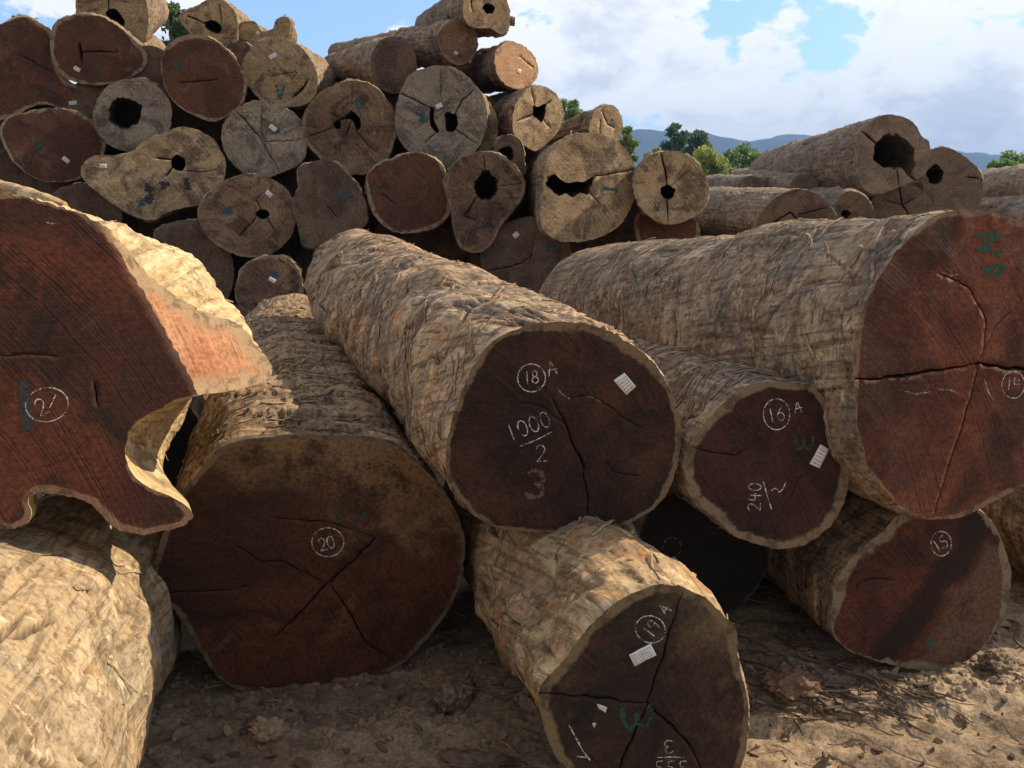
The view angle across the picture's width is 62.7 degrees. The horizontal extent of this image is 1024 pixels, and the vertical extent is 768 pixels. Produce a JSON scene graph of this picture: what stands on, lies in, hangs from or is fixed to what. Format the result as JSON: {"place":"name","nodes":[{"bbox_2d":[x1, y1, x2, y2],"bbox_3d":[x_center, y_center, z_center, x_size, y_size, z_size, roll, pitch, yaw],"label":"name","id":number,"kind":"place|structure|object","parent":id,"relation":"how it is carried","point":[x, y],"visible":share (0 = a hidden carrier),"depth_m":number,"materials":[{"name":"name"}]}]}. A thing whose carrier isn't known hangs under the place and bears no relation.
{"place":"outdoors","nodes":[
{"label":"outdoors","id":0,"kind":"place"},
{"bbox_2d":[0,0,1023,157],"label":"sky","id":1,"kind":"structure","parent":0,"point":[744,70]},
{"bbox_2d":[139,292,1023,767],"bbox_3d":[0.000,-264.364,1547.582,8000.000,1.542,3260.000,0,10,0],"label":"ground","id":2,"kind":"structure","parent":0,"point":[787,618],"depth_m":2.91,"materials":[{"name":"sand"},{"name":"dirt"},{"name":"dry leaves"}]},
{"bbox_2d":[0,492,181,767],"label":"log","id":3,"kind":"object","parent":2,"relation":"on","point":[90,633],"visible":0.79,"depth_m":2.13,"materials":[{"name":"beige wood"}]},
{"bbox_2d":[0,194,271,534],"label":"log","id":4,"kind":"object","parent":3,"relation":"on","point":[122,345],"visible":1,"depth_m":2.36,"materials":[{"name":"brown wood"}]},
{"bbox_2d":[0,180,67,205],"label":"bark","id":5,"kind":"object","parent":4,"relation":"on","point":[9,188],"visible":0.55,"depth_m":2.42,"materials":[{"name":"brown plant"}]},
{"bbox_2d":[161,1,189,45],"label":"tree","id":6,"kind":"object","parent":2,"relation":"on","point":[174,26],"visible":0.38,"depth_m":31.38,"materials":[{"name":"green plant"}]},
{"bbox_2d":[163,394,204,487],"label":"log","id":7,"kind":"object","parent":2,"relation":"on","point":[175,452],"visible":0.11,"depth_m":4.11,"materials":[{"name":"brown wood"}]},
{"bbox_2d":[152,218,235,298],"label":"log","id":8,"kind":"object","parent":2,"relation":"on","point":[190,236],"visible":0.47,"depth_m":6.61,"materials":[{"name":"brown wood"}]},
{"bbox_2d":[231,254,251,286],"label":"log","id":9,"kind":"object","parent":2,"relation":"on","point":[239,262],"visible":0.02,"depth_m":7.50,"materials":[{"name":"brown wood"}]},
{"bbox_2d":[197,173,295,258],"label":"log","id":10,"kind":"object","parent":9,"relation":"on","point":[250,215],"visible":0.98,"depth_m":6.55,"materials":[{"name":"brown wood"}]},
{"bbox_2d":[221,100,307,177],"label":"log","id":11,"kind":"object","parent":10,"relation":"on","point":[264,137],"visible":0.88,"depth_m":6.90,"materials":[{"name":"wood"}]},
{"bbox_2d":[216,86,259,127],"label":"log","id":12,"kind":"object","parent":11,"relation":"on","point":[251,95],"visible":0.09,"depth_m":7.49,"materials":[{"name":"black wood"}]},
{"bbox_2d":[226,42,251,67],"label":"log","id":13,"kind":"object","parent":12,"relation":"on","point":[239,50],"visible":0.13,"depth_m":7.41,"materials":[{"name":"brown wood"}]},
{"bbox_2d":[242,37,338,109],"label":"log","id":14,"kind":"object","parent":11,"relation":"on","point":[285,73],"visible":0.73,"depth_m":7.21,"materials":[{"name":"brown wood"}]},
{"bbox_2d":[237,14,297,44],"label":"log","id":15,"kind":"object","parent":14,"relation":"on","point":[252,32],"visible":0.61,"depth_m":7.70,"materials":[{"name":"brown wood"}]},
{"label":"log","id":16,"kind":"object","parent":11,"relation":"on","visible":0},
{"bbox_2d":[160,34,247,121],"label":"log","id":17,"kind":"object","parent":16,"relation":"on","point":[204,78],"visible":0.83,"depth_m":7.00,"materials":[{"name":"brown wood"}]},
{"bbox_2d":[179,0,250,46],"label":"log","id":18,"kind":"object","parent":17,"relation":"on","point":[219,20],"visible":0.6,"depth_m":7.49,"materials":[{"name":"brown wood"}]},
{"bbox_2d":[246,715,290,742],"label":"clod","id":19,"kind":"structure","parent":2,"relation":"on","point":[262,729],"depth_m":2.77,"materials":[{"name":"brown soil"}]},
{"bbox_2d":[234,254,304,312],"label":"log","id":20,"kind":"object","parent":2,"relation":"on","point":[261,278],"visible":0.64,"depth_m":6.39,"materials":[{"name":"brown wood"}]},
{"bbox_2d":[294,247,314,291],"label":"log","id":21,"kind":"object","parent":2,"relation":"on","point":[303,258],"visible":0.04,"depth_m":7.63,"materials":[{"name":"brown wood"}]},
{"bbox_2d":[274,222,302,259],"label":"log","id":22,"kind":"object","parent":21,"relation":"on","point":[292,246],"visible":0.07,"depth_m":7.68,"materials":[{"name":"brown wood"}]},
{"bbox_2d":[271,147,320,197],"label":"log","id":23,"kind":"object","parent":22,"relation":"on","point":[287,180],"visible":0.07,"depth_m":7.49,"materials":[{"name":"black wood"}]},
{"bbox_2d":[291,159,369,250],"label":"log","id":24,"kind":"object","parent":21,"relation":"on","point":[328,201],"visible":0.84,"depth_m":6.60,"materials":[{"name":"brown wood"}]},
{"bbox_2d":[302,78,398,175],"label":"log","id":25,"kind":"object","parent":24,"relation":"on","point":[332,129],"visible":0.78,"depth_m":6.95,"materials":[{"name":"brown wood"}]},
{"bbox_2d":[325,36,416,94],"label":"log","id":26,"kind":"object","parent":25,"relation":"on","point":[386,65],"visible":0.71,"depth_m":7.29,"materials":[{"name":"brown wood"}]},
{"bbox_2d":[328,19,478,68],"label":"log","id":27,"kind":"object","parent":26,"relation":"on","point":[453,43],"visible":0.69,"depth_m":7.50,"materials":[{"name":"brown wood"}]},
{"bbox_2d":[415,0,510,37],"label":"log","id":28,"kind":"object","parent":27,"relation":"on","point":[487,18],"visible":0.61,"depth_m":7.32,"materials":[{"name":"brown wood"}]},
{"bbox_2d":[362,194,379,232],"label":"log","id":29,"kind":"object","parent":21,"relation":"on","point":[372,223],"visible":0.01,"depth_m":7.79,"materials":[{"name":"brown wood"}]},
{"bbox_2d":[153,293,464,690],"bbox_3d":[-1.156,0.212,4.527,1.145,1.097,3.230,-3,17,-15],"label":"log","id":30,"kind":"object","parent":2,"relation":"on","point":[319,537],"visible":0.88,"depth_m":3.06,"materials":[{"name":"brown wood"}]},
{"bbox_2d":[144,620,549,767],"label":"mud clods","id":31,"kind":"object","parent":2,"relation":"on","point":[437,719],"visible":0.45,"depth_m":3.01,"materials":[{"name":"brown soil"}]},
{"bbox_2d":[171,648,536,755],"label":"pale chip litter","id":32,"kind":"object","parent":2,"relation":"on","point":[526,702],"visible":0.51,"depth_m":2.98,"materials":[{"name":"brown wood"}]},
{"bbox_2d":[430,676,479,713],"bbox_3d":[-0.211,1.125,3.042,0.151,0.120,0.257,11,-3,27],"label":"rock","id":33,"kind":"object","parent":2,"relation":"on","point":[451,696],"depth_m":2.98,"materials":[{"name":"brown stone"}]},
{"bbox_2d":[463,253,482,268],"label":"log","id":34,"kind":"object","parent":2,"relation":"on","point":[473,258],"visible":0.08,"depth_m":7.60,"materials":[{"name":"brown wood"}]},
{"bbox_2d":[411,215,467,261],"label":"log","id":35,"kind":"object","parent":34,"relation":"on","point":[440,241],"visible":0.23,"depth_m":7.50,"materials":[{"name":"brown wood"}]},
{"bbox_2d":[437,747,527,767],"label":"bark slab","id":36,"kind":"object","parent":2,"relation":"on","point":[455,757],"depth_m":2.66,"materials":[{"name":"brown wood"}]},
{"bbox_2d":[480,216,570,293],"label":"log","id":37,"kind":"object","parent":2,"relation":"on","point":[525,252],"visible":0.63,"depth_m":6.60,"materials":[{"name":"brown wood"}]},
{"bbox_2d":[443,151,525,252],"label":"log","id":38,"kind":"object","parent":37,"relation":"on","point":[485,192],"visible":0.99,"depth_m":6.46,"materials":[{"name":"brown wood"}]},
{"bbox_2d":[476,99,500,151],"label":"log","id":39,"kind":"object","parent":38,"relation":"on","point":[493,132],"visible":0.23,"depth_m":7.17,"materials":[{"name":"brown wood"}]},
{"bbox_2d":[493,134,526,176],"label":"log","id":40,"kind":"object","parent":38,"relation":"on","point":[511,146],"visible":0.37,"depth_m":6.84,"materials":[{"name":"brown wood"}]},
{"bbox_2d":[521,130,635,242],"bbox_3d":[0.467,-1.885,8.026,0.829,0.836,3.864,-1,13,-4],"label":"log","id":41,"kind":"object","parent":37,"relation":"on","point":[578,188],"visible":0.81,"depth_m":6.33,"materials":[{"name":"brown wood"}]},
{"bbox_2d":[551,103,622,140],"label":"log","id":42,"kind":"object","parent":41,"relation":"on","point":[605,119],"visible":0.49,"depth_m":7.04,"materials":[{"name":"brown wood"}]},
{"bbox_2d":[560,98,582,120],"bbox_3d":[2.700,-9.968,40.303,1.454,7.206,1.736,0,10,0],"label":"tree","id":43,"kind":"object","parent":2,"relation":"on","point":[572,109],"visible":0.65,"depth_m":39.46,"materials":[{"name":"green plant"}]},
{"bbox_2d":[145,585,1023,767],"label":"wood splinter litter","id":44,"kind":"object","parent":2,"relation":"on","point":[517,756],"visible":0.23,"depth_m":2.92,"materials":[{"name":"brown wood"}]},
{"bbox_2d":[155,578,1023,767],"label":"bark litter","id":45,"kind":"object","parent":2,"relation":"on","point":[169,713],"visible":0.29,"depth_m":2.89,"materials":[{"name":"brown wood"}]},
{"bbox_2d":[443,480,750,767],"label":"log","id":46,"kind":"object","parent":2,"relation":"on","point":[616,646],"visible":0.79,"depth_m":2.38,"materials":[{"name":"brown wood"}]},
{"bbox_2d":[304,228,681,532],"bbox_3d":[-0.354,-0.231,3.979,0.841,0.804,2.930,-4,18,-23],"label":"log","id":47,"kind":"object","parent":46,"relation":"on","point":[515,407],"visible":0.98,"depth_m":2.81,"materials":[{"name":"brown wood"}]},
{"bbox_2d":[584,219,635,248],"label":"log","id":48,"kind":"object","parent":2,"relation":"on","point":[623,232],"visible":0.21,"depth_m":7.49,"materials":[{"name":"brown wood"}]},
{"bbox_2d":[618,125,640,162],"bbox_3d":[3.567,-6.031,26.126,0.794,3.920,0.689,0,10,0],"label":"bush","id":49,"kind":"object","parent":2,"relation":"on","point":[628,142],"visible":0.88,"depth_m":25.72,"materials":[{"name":"green plant"}]},
{"bbox_2d":[633,210,699,240],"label":"log","id":50,"kind":"object","parent":2,"relation":"on","point":[646,227],"visible":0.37,"depth_m":6.76,"materials":[{"name":"brown wood"}]},
{"bbox_2d":[631,150,708,224],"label":"log","id":51,"kind":"object","parent":50,"relation":"on","point":[679,178],"visible":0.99,"depth_m":6.41,"materials":[{"name":"brown wood"}]},
{"bbox_2d":[659,122,690,151],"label":"tree","id":52,"kind":"object","parent":2,"relation":"on","point":[677,141],"visible":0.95,"depth_m":74.16,"materials":[{"name":"green plant"}]},
{"bbox_2d":[680,129,712,157],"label":"tree","id":53,"kind":"object","parent":2,"relation":"on","point":[697,138],"visible":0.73,"depth_m":78.88,"materials":[{"name":"green plant"}]},
{"bbox_2d":[631,487,768,613],"bbox_3d":[0.841,0.651,4.609,0.600,0.605,1.988,0,4,1],"label":"log","id":54,"kind":"object","parent":2,"relation":"on","point":[726,568],"visible":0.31,"depth_m":3.62,"materials":[{"name":"brown wood"}]},
{"bbox_2d":[629,338,848,548],"bbox_3d":[0.717,0.097,4.096,0.661,0.659,2.366,-2,10,-9],"label":"log","id":55,"kind":"object","parent":54,"relation":"on","point":[758,463],"visible":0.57,"depth_m":2.96,"materials":[{"name":"brown wood"}]},
{"bbox_2d":[690,144,734,174],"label":"bush","id":56,"kind":"object","parent":2,"relation":"on","point":[709,160],"visible":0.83,"depth_m":44.29,"materials":[{"name":"green plant"}]},
{"bbox_2d":[723,142,760,174],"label":"bush","id":57,"kind":"object","parent":2,"relation":"on","point":[747,153],"visible":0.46,"depth_m":47.40,"materials":[{"name":"green plant"}]},
{"bbox_2d":[473,630,1023,745],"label":"mud crumbs","id":58,"kind":"object","parent":2,"relation":"on","point":[951,679],"visible":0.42,"depth_m":3.20,"materials":[{"name":"brown soil"}]},
{"bbox_2d":[737,649,784,670],"bbox_3d":[1.000,1.089,3.294,0.249,0.050,0.128,12,18,15],"label":"bark slab","id":59,"kind":"object","parent":2,"relation":"on","point":[759,656],"depth_m":3.29,"materials":[{"name":"brown wood"}]},
{"bbox_2d":[695,186,836,236],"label":"log","id":60,"kind":"object","parent":2,"relation":"on","point":[728,210],"visible":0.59,"depth_m":8.63,"materials":[{"name":"brown wood"}]},
{"bbox_2d":[707,173,764,187],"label":"log","id":61,"kind":"object","parent":60,"relation":"on","point":[737,181],"visible":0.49,"depth_m":11.26,"materials":[{"name":"brown wood"}]},
{"bbox_2d":[759,664,825,702],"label":"clod","id":62,"kind":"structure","parent":2,"relation":"on","point":[788,682],"depth_m":3.03,"materials":[{"name":"brown soil"}]},
{"bbox_2d":[810,186,875,219],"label":"log","id":63,"kind":"object","parent":2,"relation":"on","point":[849,203],"visible":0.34,"depth_m":8.70,"materials":[{"name":"brown wood"}]},
{"bbox_2d":[730,168,818,189],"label":"log","id":64,"kind":"object","parent":63,"relation":"on","point":[784,179],"visible":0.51,"depth_m":10.65,"materials":[{"name":"brown wood"}]},
{"bbox_2d":[740,646,973,756],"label":"bark fibre litter","id":65,"kind":"object","parent":2,"relation":"on","point":[863,685],"visible":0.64,"depth_m":3.03,"materials":[{"name":"brown wood"}]},
{"bbox_2d":[764,490,1010,669],"bbox_3d":[1.404,0.658,3.987,0.782,0.705,1.664,-2,9,-10],"label":"log","id":66,"kind":"object","parent":2,"relation":"on","point":[873,580],"visible":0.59,"depth_m":3.19,"materials":[{"name":"brown wood"}]},
{"bbox_2d":[538,209,1023,519],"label":"log","id":67,"kind":"object","parent":66,"relation":"on","point":[896,343],"visible":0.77,"depth_m":2.94,"materials":[{"name":"brown wood"}]},
{"bbox_2d":[867,185,934,218],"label":"log","id":68,"kind":"object","parent":2,"relation":"on","point":[905,200],"visible":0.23,"depth_m":9.52,"materials":[{"name":"brown wood"}]},
{"bbox_2d":[749,114,929,196],"bbox_3d":[4.047,-2.833,10.950,0.857,0.861,3.980,0,11,-1],"label":"log","id":69,"kind":"object","parent":68,"relation":"on","point":[877,155],"visible":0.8,"depth_m":9.19,"materials":[{"name":"brown wood"}]},
{"bbox_2d":[905,146,982,210],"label":"log","id":70,"kind":"object","parent":68,"relation":"on","point":[951,179],"visible":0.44,"depth_m":9.39,"materials":[{"name":"brown wood"}]},
{"bbox_2d":[976,649,1020,675],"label":"clod","id":71,"kind":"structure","parent":2,"relation":"on","point":[995,663],"depth_m":3.19,"materials":[{"name":"beige soil"}]},
{"bbox_2d":[976,195,1023,221],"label":"log","id":72,"kind":"object","parent":2,"relation":"on","point":[1011,206],"visible":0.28,"depth_m":9.06,"materials":[{"name":"brown wood"}]},
{"bbox_2d":[981,164,1023,196],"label":"log","id":73,"kind":"object","parent":72,"relation":"on","point":[1004,181],"visible":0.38,"depth_m":10.28,"materials":[{"name":"brown wood"}]},
{"bbox_2d":[981,486,1023,575],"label":"log","id":74,"kind":"object","parent":2,"relation":"on","point":[1005,515],"visible":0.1,"depth_m":3.87,"materials":[{"name":"brown wood"}]},
{"bbox_2d":[986,150,1023,168],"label":"bush","id":75,"kind":"object","parent":2,"relation":"on","point":[1016,159],"visible":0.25,"depth_m":44.50,"materials":[{"name":"green plant"}]},
{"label":"log","id":76,"kind":"object","parent":2,"relation":"on","visible":0},
{"bbox_2d":[129,219,138,232],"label":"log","id":77,"kind":"object","parent":76,"relation":"on","point":[134,227],"depth_m":7.73,"materials":[{"name":"brown wood"}]},
{"bbox_2d":[52,182,122,222],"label":"log","id":78,"kind":"object","parent":77,"relation":"on","point":[83,197],"visible":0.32,"depth_m":6.74,"materials":[{"name":"brown wood"}]},
{"bbox_2d":[81,126,226,222],"bbox_3d":[-3.569,-2.053,8.495,1.091,0.783,3.963,-4,12,-21],"label":"log","id":79,"kind":"object","parent":78,"relation":"on","point":[147,181],"visible":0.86,"depth_m":6.71,"materials":[{"name":"brown wood"}]},
{"bbox_2d":[0,108,107,182],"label":"log","id":80,"kind":"object","parent":79,"relation":"on","point":[56,145],"visible":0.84,"depth_m":6.95,"materials":[{"name":"brown wood"}]},
{"bbox_2d":[0,14,76,120],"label":"log","id":81,"kind":"object","parent":80,"relation":"on","point":[31,77],"visible":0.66,"depth_m":7.22,"materials":[{"name":"brown wood"}]},
{"bbox_2d":[50,11,165,87],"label":"log","id":82,"kind":"object","parent":81,"relation":"on","point":[93,49],"visible":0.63,"depth_m":7.31,"materials":[{"name":"brown wood"}]},
{"bbox_2d":[75,0,168,42],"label":"log","id":83,"kind":"object","parent":82,"relation":"on","point":[142,21],"visible":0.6,"depth_m":7.86,"materials":[{"name":"brown wood"}]},
{"bbox_2d":[68,83,106,120],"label":"log","id":84,"kind":"object","parent":80,"relation":"on","point":[87,97],"visible":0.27,"depth_m":7.47,"materials":[{"name":"brown wood"}]},
{"bbox_2d":[106,104,140,154],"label":"log","id":85,"kind":"object","parent":79,"relation":"on","point":[129,115],"visible":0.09,"depth_m":7.69,"materials":[{"name":"black wood"}]},
{"bbox_2d":[92,77,173,151],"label":"log","id":86,"kind":"object","parent":79,"relation":"on","point":[149,98],"visible":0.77,"depth_m":6.97,"materials":[{"name":"wood"}]},
{"bbox_2d":[128,45,164,88],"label":"log","id":87,"kind":"object","parent":86,"relation":"on","point":[151,71],"visible":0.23,"depth_m":7.50,"materials":[{"name":"brown wood"}]},
{"bbox_2d":[175,120,221,165],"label":"log","id":88,"kind":"object","parent":79,"relation":"on","point":[213,130],"visible":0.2,"depth_m":7.67,"materials":[{"name":"brown wood"}]},
{"bbox_2d":[163,88,205,128],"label":"log","id":89,"kind":"object","parent":88,"relation":"on","point":[181,117],"visible":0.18,"depth_m":7.52,"materials":[{"name":"brown wood"}]},
{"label":"log","id":90,"kind":"object","parent":2,"relation":"on","visible":0},
{"bbox_2d":[138,207,197,237],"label":"log","id":91,"kind":"object","parent":90,"relation":"on","point":[146,229],"visible":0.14,"depth_m":7.61,"materials":[{"name":"brown wood"}]},
{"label":"log","id":92,"kind":"object","parent":2,"relation":"on","visible":0},
{"bbox_2d":[0,148,39,190],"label":"log","id":93,"kind":"object","parent":92,"relation":"on","point":[11,171],"visible":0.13,"depth_m":7.65,"materials":[{"name":"brown wood"}]},
{"bbox_2d":[39,178,83,194],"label":"log","id":94,"kind":"object","parent":92,"relation":"on","point":[48,188],"visible":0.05,"depth_m":7.46,"materials":[{"name":"brown wood"}]},
{"bbox_2d":[620,129,1014,173],"bbox_3d":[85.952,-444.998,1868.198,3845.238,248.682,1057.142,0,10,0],"label":"hills","id":95,"kind":"structure","parent":0,"point":[649,139],"depth_m":1867.28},
{"bbox_2d":[750,134,1022,157],"bbox_3d":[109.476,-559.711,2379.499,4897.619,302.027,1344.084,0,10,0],"label":"hills","id":96,"kind":"structure","parent":0,"point":[791,136],"depth_m":2409.59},
{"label":"log","id":97,"kind":"object","parent":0,"visible":0},
{"bbox_2d":[625,198,639,226],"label":"log","id":98,"kind":"object","parent":97,"relation":"on","point":[632,212],"visible":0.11,"depth_m":7.48,"materials":[{"name":"brown wood"}]},
{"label":"log","id":99,"kind":"object","parent":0,"visible":0},
{"bbox_2d":[374,223,412,242],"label":"log","id":100,"kind":"object","parent":99,"relation":"on","point":[381,229],"visible":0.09,"depth_m":7.48,"materials":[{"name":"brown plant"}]},
{"bbox_2d":[364,152,450,234],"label":"log","id":101,"kind":"object","parent":100,"relation":"on","point":[404,193],"visible":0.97,"depth_m":6.70,"materials":[{"name":"brown wood"}]},
{"bbox_2d":[395,65,489,169],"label":"log","id":102,"kind":"object","parent":101,"relation":"on","point":[433,101],"visible":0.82,"depth_m":6.90,"materials":[{"name":"wood"}]},
{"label":"log","id":103,"kind":"object","parent":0,"visible":0},
{"bbox_2d":[180,146,241,180],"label":"log","id":104,"kind":"object","parent":103,"relation":"on","point":[231,170],"visible":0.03,"depth_m":7.72,"materials":[{"name":"brown wood"}]},
{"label":"log","id":105,"kind":"object","parent":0,"visible":0},
{"bbox_2d":[351,139,409,194],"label":"log","id":106,"kind":"object","parent":105,"relation":"on","point":[400,148],"visible":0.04,"depth_m":7.62,"materials":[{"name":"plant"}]},
{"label":"log","id":107,"kind":"object","parent":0,"visible":0},
{"bbox_2d":[499,151,536,177],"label":"log","id":108,"kind":"object","parent":107,"relation":"on","point":[528,155],"visible":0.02,"depth_m":7.73,"materials":[{"name":"brown wood"}]},
{"bbox_2d":[489,84,563,152],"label":"log","id":109,"kind":"object","parent":108,"relation":"on","point":[531,117],"visible":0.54,"depth_m":7.13,"materials":[{"name":"brown wood"}]},
{"bbox_2d":[448,40,537,93],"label":"log","id":110,"kind":"object","parent":109,"relation":"on","point":[505,66],"visible":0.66,"depth_m":7.39,"materials":[{"name":"brown wood"}]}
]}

